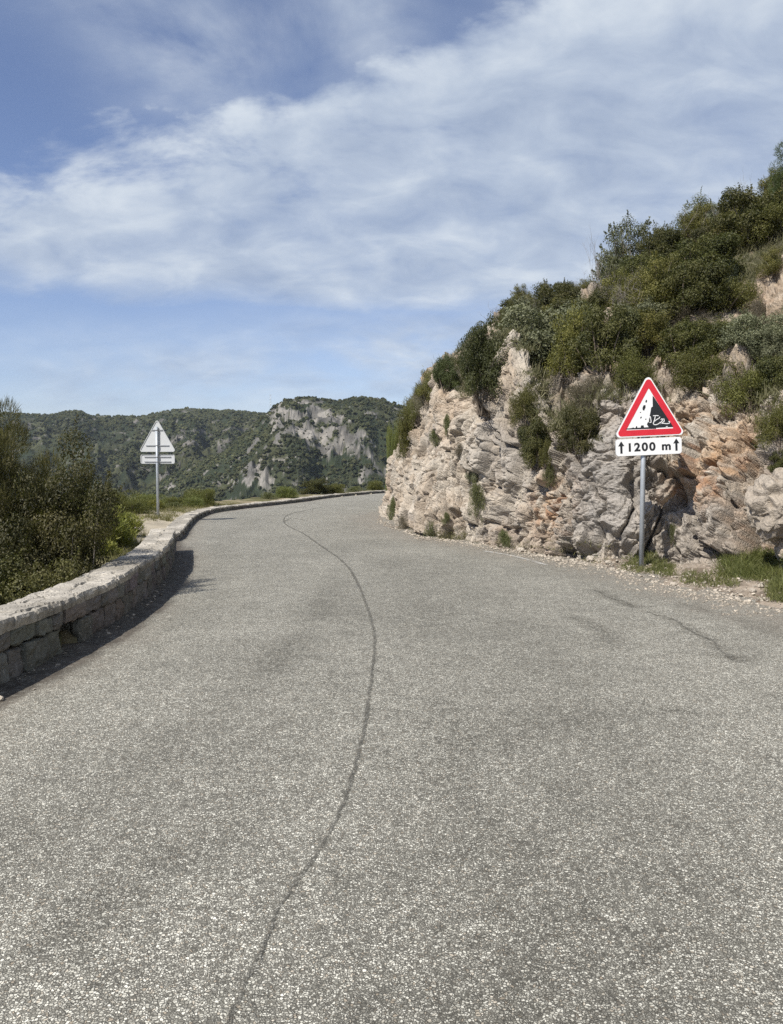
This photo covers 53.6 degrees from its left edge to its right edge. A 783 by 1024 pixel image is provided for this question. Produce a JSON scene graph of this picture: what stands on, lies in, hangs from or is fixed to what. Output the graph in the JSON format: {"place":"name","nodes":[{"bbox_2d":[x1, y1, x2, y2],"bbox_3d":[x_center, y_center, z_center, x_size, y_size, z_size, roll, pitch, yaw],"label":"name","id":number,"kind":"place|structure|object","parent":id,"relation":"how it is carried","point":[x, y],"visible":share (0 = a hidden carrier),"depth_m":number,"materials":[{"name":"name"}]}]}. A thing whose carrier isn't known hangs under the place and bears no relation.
{"place":"outdoors","nodes":[
{"label":"outdoors","id":0,"kind":"place"},
{"bbox_2d":[1,502,240,604],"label":"grass","id":1,"kind":"structure","parent":0,"point":[166,517],"depth_m":21.53,"materials":[{"name":"plant"}]},
{"bbox_2d":[0,397,406,647],"bbox_3d":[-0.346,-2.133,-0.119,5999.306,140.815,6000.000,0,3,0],"label":"ground","id":2,"kind":"structure","parent":0,"point":[248,484],"depth_m":536.97,"materials":[{"name":"plant"}]},
{"bbox_2d":[0,395,67,580],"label":"bush","id":3,"kind":"object","parent":2,"relation":"on","point":[8,463],"visible":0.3,"depth_m":8.98,"materials":[{"name":"green plant"}]},
{"bbox_2d":[0,546,82,604],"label":"bush","id":4,"kind":"object","parent":2,"relation":"on","point":[7,594],"visible":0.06,"depth_m":7.64,"materials":[{"name":"green plant"}]},
{"bbox_2d":[0,412,125,594],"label":"tree","id":5,"kind":"object","parent":2,"relation":"on","point":[52,534],"visible":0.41,"depth_m":8.61,"materials":[{"name":"green plant"}]},
{"bbox_2d":[0,528,175,684],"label":"parapet wall","id":6,"kind":"structure","parent":2,"relation":"on","point":[84,607],"depth_m":6.83,"materials":[{"name":"stone"}]},
{"bbox_2d":[89,538,122,555],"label":"spurge plant","id":7,"kind":"object","parent":2,"relation":"on","point":[112,544],"visible":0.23,"depth_m":11.91,"materials":[{"name":"green plant"}]},
{"bbox_2d":[80,508,136,546],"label":"spurge plant","id":8,"kind":"object","parent":2,"relation":"on","point":[121,532],"visible":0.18,"depth_m":13.17,"materials":[{"name":"green plant"}]},
{"bbox_2d":[85,488,140,510],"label":"broom bush","id":9,"kind":"object","parent":2,"relation":"on","point":[121,496],"visible":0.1,"depth_m":22.21,"materials":[{"name":"green plant"}]},
{"bbox_2d":[122,512,145,535],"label":"spurge plant","id":10,"kind":"object","parent":2,"relation":"on","point":[136,523],"visible":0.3,"depth_m":15.38,"materials":[{"name":"green plant"}]},
{"bbox_2d":[117,497,156,513],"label":"broom bush","id":11,"kind":"object","parent":2,"relation":"on","point":[137,506],"visible":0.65,"depth_m":22.01,"materials":[{"name":"green plant"}]},
{"bbox_2d":[131,493,167,505],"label":"broom bush","id":12,"kind":"object","parent":2,"relation":"on","point":[151,497],"visible":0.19,"depth_m":25.74,"materials":[{"name":"green plant"}]},
{"bbox_2d":[144,498,165,509],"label":"bank plant","id":13,"kind":"object","parent":2,"relation":"on","point":[154,502],"visible":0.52,"depth_m":25.06,"materials":[{"name":"green plant"}]},
{"bbox_2d":[140,421,174,515],"bbox_3d":[-6.532,-1.052,21.639,0.982,2.983,0.105,0,3,4],"label":"road sign","id":14,"kind":"object","parent":2,"relation":"on","point":[157,440],"visible":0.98,"depth_m":21.62,"materials":[{"name":"metal"}]},
{"bbox_2d":[165,496,184,505],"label":"broom bush","id":15,"kind":"object","parent":2,"relation":"on","point":[174,499],"visible":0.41,"depth_m":28.62,"materials":[{"name":"green plant"}]},
{"bbox_2d":[180,496,205,507],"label":"broom bush","id":16,"kind":"object","parent":2,"relation":"on","point":[195,501],"visible":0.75,"depth_m":27.77,"materials":[{"name":"green plant"}]},
{"bbox_2d":[181,488,216,504],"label":"broom bush","id":17,"kind":"object","parent":2,"relation":"on","point":[200,492],"visible":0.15,"depth_m":29.28,"materials":[{"name":"green plant"}]},
{"bbox_2d":[0,395,409,500],"bbox_3d":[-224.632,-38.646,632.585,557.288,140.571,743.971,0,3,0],"label":"mountain scrub","id":18,"kind":"object","parent":2,"relation":"on","point":[203,461],"visible":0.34,"depth_m":594.64,"materials":[{"name":"green plant"}]},
{"bbox_2d":[201,488,217,505],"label":"shrub","id":19,"kind":"object","parent":2,"relation":"on","point":[207,497],"visible":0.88,"depth_m":28.39,"materials":[{"name":"green plant"}]},
{"bbox_2d":[260,492,277,499],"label":"shrub","id":20,"kind":"object","parent":2,"relation":"on","point":[266,495],"visible":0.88,"depth_m":34.96,"materials":[{"name":"green plant"}]},
{"bbox_2d":[165,490,385,540],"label":"parapet wall","id":21,"kind":"structure","parent":2,"relation":"on","point":[181,524],"depth_m":27.89,"materials":[{"name":"stone"}]},
{"bbox_2d":[273,486,299,498],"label":"shrub","id":22,"kind":"object","parent":2,"relation":"on","point":[286,492],"visible":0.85,"depth_m":36.80,"materials":[{"name":"green plant"}]},
{"bbox_2d":[299,477,331,494],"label":"shrub","id":23,"kind":"object","parent":2,"relation":"on","point":[316,486],"visible":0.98,"depth_m":41.70,"materials":[{"name":"green plant"}]},
{"bbox_2d":[327,483,348,493],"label":"shrub","id":24,"kind":"object","parent":2,"relation":"on","point":[337,488],"visible":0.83,"depth_m":42.77,"materials":[{"name":"green plant"}]},
{"bbox_2d":[366,480,384,489],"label":"shrub","id":25,"kind":"object","parent":2,"relation":"on","point":[374,485],"visible":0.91,"depth_m":49.76,"materials":[{"name":"green plant"}]},
{"bbox_2d":[385,422,399,490],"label":"shrub","id":26,"kind":"object","parent":2,"relation":"on","point":[391,439],"visible":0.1,"depth_m":28.75,"materials":[{"name":"green plant"}]},
{"bbox_2d":[398,526,613,563],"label":"grass","id":27,"kind":"structure","parent":2,"relation":"on","point":[464,536],"depth_m":14.28,"materials":[{"name":"plant"}]},
{"bbox_2d":[0,493,782,1023],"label":"road","id":28,"kind":"structure","parent":0,"point":[564,803],"depth_m":3.56,"materials":[{"name":"asphalt"}]},
{"bbox_2d":[226,508,375,1023],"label":"road crack","id":29,"kind":"object","parent":28,"relation":"on","point":[239,996],"visible":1,"depth_m":3.36,"materials":[{"name":"asphalt"}]},
{"bbox_2d":[0,0,782,416],"label":"sky","id":30,"kind":"structure","parent":0,"point":[236,205],"materials":[{"name":"blue"}]},
{"bbox_2d":[7,518,782,694],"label":"gravel","id":31,"kind":"structure","parent":0,"point":[582,563],"depth_m":10.71,"materials":[{"name":"gravel"}]},
{"bbox_2d":[378,210,782,608],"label":"hillside","id":32,"kind":"structure","parent":0,"point":[702,481],"depth_m":13.04,"materials":[{"name":"stone"}]},
{"bbox_2d":[387,497,395,519],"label":"rock plant","id":33,"kind":"object","parent":32,"relation":"on","point":[392,504],"visible":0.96,"depth_m":22.67,"materials":[{"name":"green plant"}]},
{"bbox_2d":[397,515,407,528],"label":"rock plant","id":34,"kind":"object","parent":32,"relation":"on","point":[404,525],"visible":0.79,"depth_m":19.25,"materials":[{"name":"green plant"}]},
{"bbox_2d":[394,396,416,462],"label":"shrub","id":35,"kind":"object","parent":32,"relation":"on","point":[405,427],"visible":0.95,"depth_m":21.17,"materials":[{"name":"green plant"}]},
{"bbox_2d":[407,395,424,425],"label":"shrub","id":36,"kind":"object","parent":32,"relation":"on","point":[414,414],"visible":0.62,"depth_m":21.20,"materials":[{"name":"green plant"}]},
{"bbox_2d":[409,378,429,413],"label":"dry shrub","id":37,"kind":"object","parent":32,"relation":"on","point":[416,399],"visible":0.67,"depth_m":20.97,"materials":[{"name":"green plant"}]},
{"bbox_2d":[413,368,432,401],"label":"shrub","id":38,"kind":"object","parent":32,"relation":"on","point":[420,392],"visible":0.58,"depth_m":20.86,"materials":[{"name":"green plant"}]},
{"bbox_2d":[429,430,440,447],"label":"rock plant","id":39,"kind":"object","parent":32,"relation":"on","point":[433,435],"visible":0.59,"depth_m":18.10,"materials":[{"name":"green plant"}]},
{"bbox_2d":[432,353,460,395],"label":"shrub","id":40,"kind":"object","parent":32,"relation":"on","point":[440,372],"visible":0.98,"depth_m":18.05,"materials":[{"name":"green plant"}]},
{"bbox_2d":[443,413,450,438],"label":"rock plant","id":41,"kind":"object","parent":32,"relation":"on","point":[447,421],"visible":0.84,"depth_m":17.03,"materials":[{"name":"green plant"}]},
{"bbox_2d":[452,443,462,459],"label":"rock plant","id":42,"kind":"object","parent":32,"relation":"on","point":[457,452],"visible":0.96,"depth_m":16.13,"materials":[{"name":"green plant"}]},
{"bbox_2d":[464,471,478,483],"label":"rock plant","id":43,"kind":"object","parent":32,"relation":"on","point":[472,476],"visible":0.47,"depth_m":15.89,"materials":[{"name":"green plant"}]},
{"bbox_2d":[467,479,485,522],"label":"rock plant","id":44,"kind":"object","parent":32,"relation":"on","point":[476,494],"visible":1,"depth_m":15.12,"materials":[{"name":"green plant"}]},
{"bbox_2d":[454,311,507,416],"bbox_3d":[1.853,-2.968,15.507,1.279,2.100,1.248,-1,3,-13],"label":"shrub","id":45,"kind":"object","parent":32,"relation":"on","point":[475,367],"visible":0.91,"depth_m":15.30,"materials":[{"name":"green plant"}]},
{"bbox_2d":[497,528,511,547],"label":"rock plant","id":46,"kind":"object","parent":32,"relation":"on","point":[504,537],"visible":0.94,"depth_m":14.53,"materials":[{"name":"green plant"}]},
{"bbox_2d":[498,297,518,314],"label":"shrub","id":47,"kind":"object","parent":32,"relation":"on","point":[505,301],"visible":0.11,"depth_m":25.22,"materials":[{"name":"green plant"}]},
{"bbox_2d":[493,303,539,329],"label":"shrub","id":48,"kind":"object","parent":32,"relation":"on","point":[499,318],"visible":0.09,"depth_m":20.48,"materials":[{"name":"green plant"}]},
{"bbox_2d":[507,283,537,301],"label":"shrub","id":49,"kind":"object","parent":32,"relation":"on","point":[518,294],"visible":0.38,"depth_m":29.55,"materials":[{"name":"green plant"}]},
{"bbox_2d":[507,379,538,428],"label":"shrub","id":50,"kind":"object","parent":32,"relation":"on","point":[524,397],"visible":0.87,"depth_m":14.37,"materials":[{"name":"green plant"}]},
{"bbox_2d":[516,413,552,471],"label":"shrub","id":51,"kind":"object","parent":32,"relation":"on","point":[531,441],"visible":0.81,"depth_m":13.90,"materials":[{"name":"green plant"}]},
{"bbox_2d":[513,293,558,314],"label":"shrub","id":52,"kind":"object","parent":32,"relation":"on","point":[527,300],"visible":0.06,"depth_m":21.55,"materials":[{"name":"green plant"}]},
{"bbox_2d":[488,291,588,365],"bbox_3d":[3.173,-3.666,16.098,2.319,1.941,2.376,-1,3,-13],"label":"shrub","id":53,"kind":"object","parent":32,"relation":"on","point":[528,314],"visible":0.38,"depth_m":15.63,"materials":[{"name":"green plant"}]},
{"bbox_2d":[538,435,551,469],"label":"rock plant","id":54,"kind":"object","parent":32,"relation":"on","point":[544,455],"visible":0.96,"depth_m":13.72,"materials":[{"name":"green plant"}]},
{"bbox_2d":[542,466,556,487],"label":"rock plant","id":55,"kind":"object","parent":32,"relation":"on","point":[548,472],"visible":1,"depth_m":13.70,"materials":[{"name":"green plant"}]},
{"bbox_2d":[527,277,581,317],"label":"shrub","id":56,"kind":"object","parent":32,"relation":"on","point":[544,290],"visible":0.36,"depth_m":21.40,"materials":[{"name":"green plant"}]},
{"bbox_2d":[541,357,577,395],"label":"dead shrub","id":57,"kind":"object","parent":32,"relation":"on","point":[557,381],"visible":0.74,"depth_m":14.84,"materials":[{"name":"plant"}]},
{"bbox_2d":[542,301,592,388],"bbox_3d":[3.603,-3.142,14.926,1.112,1.727,1.509,3,4,40],"label":"shrub","id":58,"kind":"object","parent":32,"relation":"on","point":[562,334],"visible":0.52,"depth_m":14.65,"materials":[{"name":"green plant"}]},
{"bbox_2d":[554,402,603,461],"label":"shrub","id":59,"kind":"object","parent":32,"relation":"on","point":[582,429],"visible":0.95,"depth_m":12.97,"materials":[{"name":"green plant"}]},
{"bbox_2d":[551,283,614,324],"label":"shrub","id":60,"kind":"object","parent":32,"relation":"on","point":[598,293],"visible":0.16,"depth_m":18.46,"materials":[{"name":"green plant"}]},
{"bbox_2d":[558,371,614,403],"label":"bush","id":61,"kind":"object","parent":32,"relation":"on","point":[573,389],"visible":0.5,"depth_m":13.74,"materials":[{"name":"green plant"}]},
{"bbox_2d":[574,278,598,290],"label":"shrub","id":62,"kind":"object","parent":32,"relation":"on","point":[583,286],"visible":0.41,"depth_m":26.75,"materials":[{"name":"green plant"}]},
{"bbox_2d":[400,222,782,436],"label":"undergrowth","id":63,"kind":"object","parent":32,"relation":"on","point":[537,373],"visible":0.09,"depth_m":14.46,"materials":[{"name":"green plant"}]},
{"bbox_2d":[572,381,610,414],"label":"dry shrub","id":64,"kind":"object","parent":32,"relation":"on","point":[588,392],"visible":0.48,"depth_m":13.46,"materials":[{"name":"green plant"}]},
{"bbox_2d":[580,234,615,293],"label":"bare shrub","id":65,"kind":"object","parent":32,"relation":"on","point":[597,274],"visible":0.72,"depth_m":21.20,"materials":[{"name":"plant"}]},
{"bbox_2d":[565,296,644,375],"bbox_3d":[3.882,-3.132,14.025,1.358,1.665,1.464,-1,3,-13],"label":"shrub","id":66,"kind":"object","parent":32,"relation":"on","point":[622,325],"visible":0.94,"depth_m":13.84,"materials":[{"name":"green plant"}]},
{"bbox_2d":[600,269,637,309],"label":"shrub","id":67,"kind":"object","parent":32,"relation":"on","point":[609,281],"visible":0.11,"depth_m":19.78,"materials":[{"name":"green plant"}]},
{"bbox_2d":[588,210,651,288],"bbox_3d":[6.751,-7.341,22.678,2.086,2.655,1.866,-1,3,-13],"label":"tree","id":68,"kind":"object","parent":32,"relation":"on","point":[614,237],"visible":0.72,"depth_m":22.36,"materials":[{"name":"green plant"}]},
{"bbox_2d":[600,267,646,307],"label":"bare shrub","id":69,"kind":"object","parent":32,"relation":"on","point":[626,294],"visible":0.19,"depth_m":15.34,"materials":[{"name":"plant"}]},
{"bbox_2d":[604,263,647,309],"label":"bare shrub","id":70,"kind":"object","parent":32,"relation":"on","point":[624,293],"visible":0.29,"depth_m":16.70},
{"bbox_2d":[604,268,653,306],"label":"shrub","id":71,"kind":"object","parent":32,"relation":"on","point":[628,287],"visible":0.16,"depth_m":18.41,"materials":[{"name":"green plant"}]},
{"bbox_2d":[610,345,657,390],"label":"shrub","id":72,"kind":"object","parent":32,"relation":"on","point":[629,367],"visible":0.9,"depth_m":13.14,"materials":[{"name":"green plant"}]},
{"bbox_2d":[604,251,666,300],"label":"shrub","id":73,"kind":"object","parent":32,"relation":"on","point":[631,266],"visible":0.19,"depth_m":20.48,"materials":[{"name":"green plant"}]},
{"bbox_2d":[607,296,671,333],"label":"shrub","id":74,"kind":"object","parent":32,"relation":"on","point":[646,306],"visible":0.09,"depth_m":14.67,"materials":[{"name":"green plant"}]},
{"bbox_2d":[615,307,674,355],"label":"shrub","id":75,"kind":"object","parent":32,"relation":"on","point":[647,331],"visible":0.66,"depth_m":14.15,"materials":[{"name":"green plant"}]},
{"bbox_2d":[615,377,682,567],"bbox_3d":[3.792,-0.508,11.475,0.990,2.937,0.105,0,3,0],"label":"road sign","id":76,"kind":"object","parent":32,"relation":"on","point":[649,413],"visible":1,"depth_m":11.39,"materials":[{"name":"painted aluminium with reflective film"},{"name":"galvanised steel"}]},
{"bbox_2d":[621,250,692,319],"bbox_3d":[5.514,-4.372,15.369,1.881,1.465,1.386,-1,3,-20],"label":"shrub","id":77,"kind":"object","parent":32,"relation":"on","point":[653,288],"visible":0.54,"depth_m":15.05,"materials":[{"name":"green plant"}]},
{"bbox_2d":[636,226,683,265],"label":"shrub","id":78,"kind":"object","parent":32,"relation":"on","point":[665,242],"visible":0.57,"depth_m":21.13,"materials":[{"name":"green plant"}]},
{"bbox_2d":[667,520,677,546],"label":"rock plant","id":79,"kind":"object","parent":32,"relation":"on","point":[671,531],"visible":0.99,"depth_m":12.17,"materials":[{"name":"green plant"}]},
{"bbox_2d":[650,315,729,371],"bbox_3d":[5.286,-2.954,13.721,1.375,1.158,1.483,1,3,17],"label":"shrub","id":80,"kind":"object","parent":32,"relation":"on","point":[684,332],"visible":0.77,"depth_m":13.45,"materials":[{"name":"green plant"}]},
{"bbox_2d":[666,301,718,340],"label":"dry shrub","id":81,"kind":"object","parent":32,"relation":"on","point":[687,313],"visible":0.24,"depth_m":14.63,"materials":[{"name":"green plant"}]},
{"bbox_2d":[653,257,732,321],"bbox_3d":[5.749,-4.242,14.968,1.604,1.518,1.730,3,4,42],"label":"shrub","id":82,"kind":"object","parent":32,"relation":"on","point":[700,291],"visible":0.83,"depth_m":14.54,"materials":[{"name":"green plant"}]},
{"bbox_2d":[677,201,713,242],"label":"shrub","id":83,"kind":"object","parent":32,"relation":"on","point":[695,222],"visible":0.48,"depth_m":25.03,"materials":[{"name":"green plant"}]},
{"bbox_2d":[674,187,720,227],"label":"shrub","id":84,"kind":"object","parent":32,"relation":"on","point":[710,213],"visible":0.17,"depth_m":26.09,"materials":[{"name":"green plant"}]},
{"bbox_2d":[615,549,782,603],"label":"grass","id":85,"kind":"structure","parent":32,"relation":"on","point":[664,567],"depth_m":10.42,"materials":[{"name":"plant"}]},
{"bbox_2d":[668,344,744,395],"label":"shrub","id":86,"kind":"object","parent":32,"relation":"on","point":[691,377],"visible":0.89,"depth_m":12.78,"materials":[{"name":"green plant"}]},
{"bbox_2d":[690,211,725,246],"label":"shrub","id":87,"kind":"object","parent":32,"relation":"on","point":[696,234],"visible":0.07,"depth_m":21.24,"materials":[{"name":"green plant"}]},
{"bbox_2d":[669,230,747,275],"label":"shrub","id":88,"kind":"object","parent":32,"relation":"on","point":[721,246],"visible":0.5,"depth_m":17.41,"materials":[{"name":"green plant"}]},
{"bbox_2d":[680,267,765,316],"bbox_3d":[6.544,-4.189,15.097,1.460,1.077,1.778,-1,3,-10],"label":"bush","id":89,"kind":"object","parent":32,"relation":"on","point":[738,297],"visible":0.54,"depth_m":14.66,"materials":[{"name":"green plant"}]},
{"bbox_2d":[710,248,739,282],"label":"shrub","id":90,"kind":"object","parent":32,"relation":"on","point":[732,274],"visible":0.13,"depth_m":17.44,"materials":[{"name":"green plant"}]},
{"bbox_2d":[695,227,757,256],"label":"shrub","id":91,"kind":"object","parent":32,"relation":"on","point":[737,248],"visible":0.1,"depth_m":19.33,"materials":[{"name":"green plant"}]},
{"bbox_2d":[708,182,782,248],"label":"shrub","id":92,"kind":"object","parent":32,"relation":"on","point":[750,213],"visible":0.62,"depth_m":19.13,"materials":[{"name":"green plant"}]},
{"bbox_2d":[711,545,782,592],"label":"grass","id":93,"kind":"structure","parent":32,"relation":"on","point":[753,565],"depth_m":10.26,"materials":[{"name":"plant"}]},
{"bbox_2d":[712,353,781,419],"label":"shrub","id":94,"kind":"object","parent":32,"relation":"on","point":[750,381],"visible":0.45,"depth_m":12.07,"materials":[{"name":"green plant"}]},
{"bbox_2d":[716,305,782,349],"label":"shrub","id":95,"kind":"object","parent":32,"relation":"on","point":[741,332],"visible":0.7,"depth_m":12.55,"materials":[{"name":"green plant"}]},
{"bbox_2d":[741,294,772,319],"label":"dry shrub","id":96,"kind":"object","parent":32,"relation":"on","point":[753,306],"visible":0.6,"depth_m":14.18,"materials":[{"name":"grey plant"}]},
{"bbox_2d":[741,198,782,248],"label":"bush","id":97,"kind":"object","parent":32,"relation":"on","point":[775,212],"visible":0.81,"depth_m":18.56,"materials":[{"name":"green plant"}]},
{"bbox_2d":[743,467,782,541],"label":"boulder","id":98,"kind":"object","parent":32,"relation":"on","point":[763,503],"visible":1,"depth_m":9.77,"materials":[{"name":"stone"}]},
{"bbox_2d":[747,318,782,359],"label":"shrub","id":99,"kind":"object","parent":32,"relation":"on","point":[767,348],"visible":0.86,"depth_m":12.30,"materials":[{"name":"green plant"}]},
{"bbox_2d":[751,395,782,451],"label":"shrub","id":100,"kind":"object","parent":32,"relation":"on","point":[773,422],"visible":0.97,"depth_m":10.65,"materials":[{"name":"green plant"}]},
{"bbox_2d":[753,169,782,200],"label":"shrub","id":101,"kind":"object","parent":32,"relation":"on","point":[763,186],"visible":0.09,"depth_m":23.58,"materials":[{"name":"green plant"}]},
{"bbox_2d":[754,355,782,392],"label":"shrub","id":102,"kind":"object","parent":32,"relation":"on","point":[772,368],"visible":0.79,"depth_m":11.68,"materials":[{"name":"green plant"}]},
{"bbox_2d":[756,167,780,192],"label":"shrub","id":103,"kind":"object","parent":32,"relation":"on","point":[762,189],"visible":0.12,"depth_m":25.02,"materials":[{"name":"green plant"}]},
{"bbox_2d":[755,245,782,281],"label":"shrub","id":104,"kind":"object","parent":32,"relation":"on","point":[773,261],"visible":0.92,"depth_m":15.70,"materials":[{"name":"green plant"}]},
{"bbox_2d":[763,449,782,472],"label":"shrub","id":105,"kind":"object","parent":32,"relation":"on","point":[779,462],"visible":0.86,"depth_m":10.65,"materials":[{"name":"green plant"}]},
{"bbox_2d":[766,141,782,207],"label":"tree","id":106,"kind":"object","parent":32,"relation":"on","point":[776,186],"visible":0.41,"depth_m":19.20,"materials":[{"name":"green plant"}]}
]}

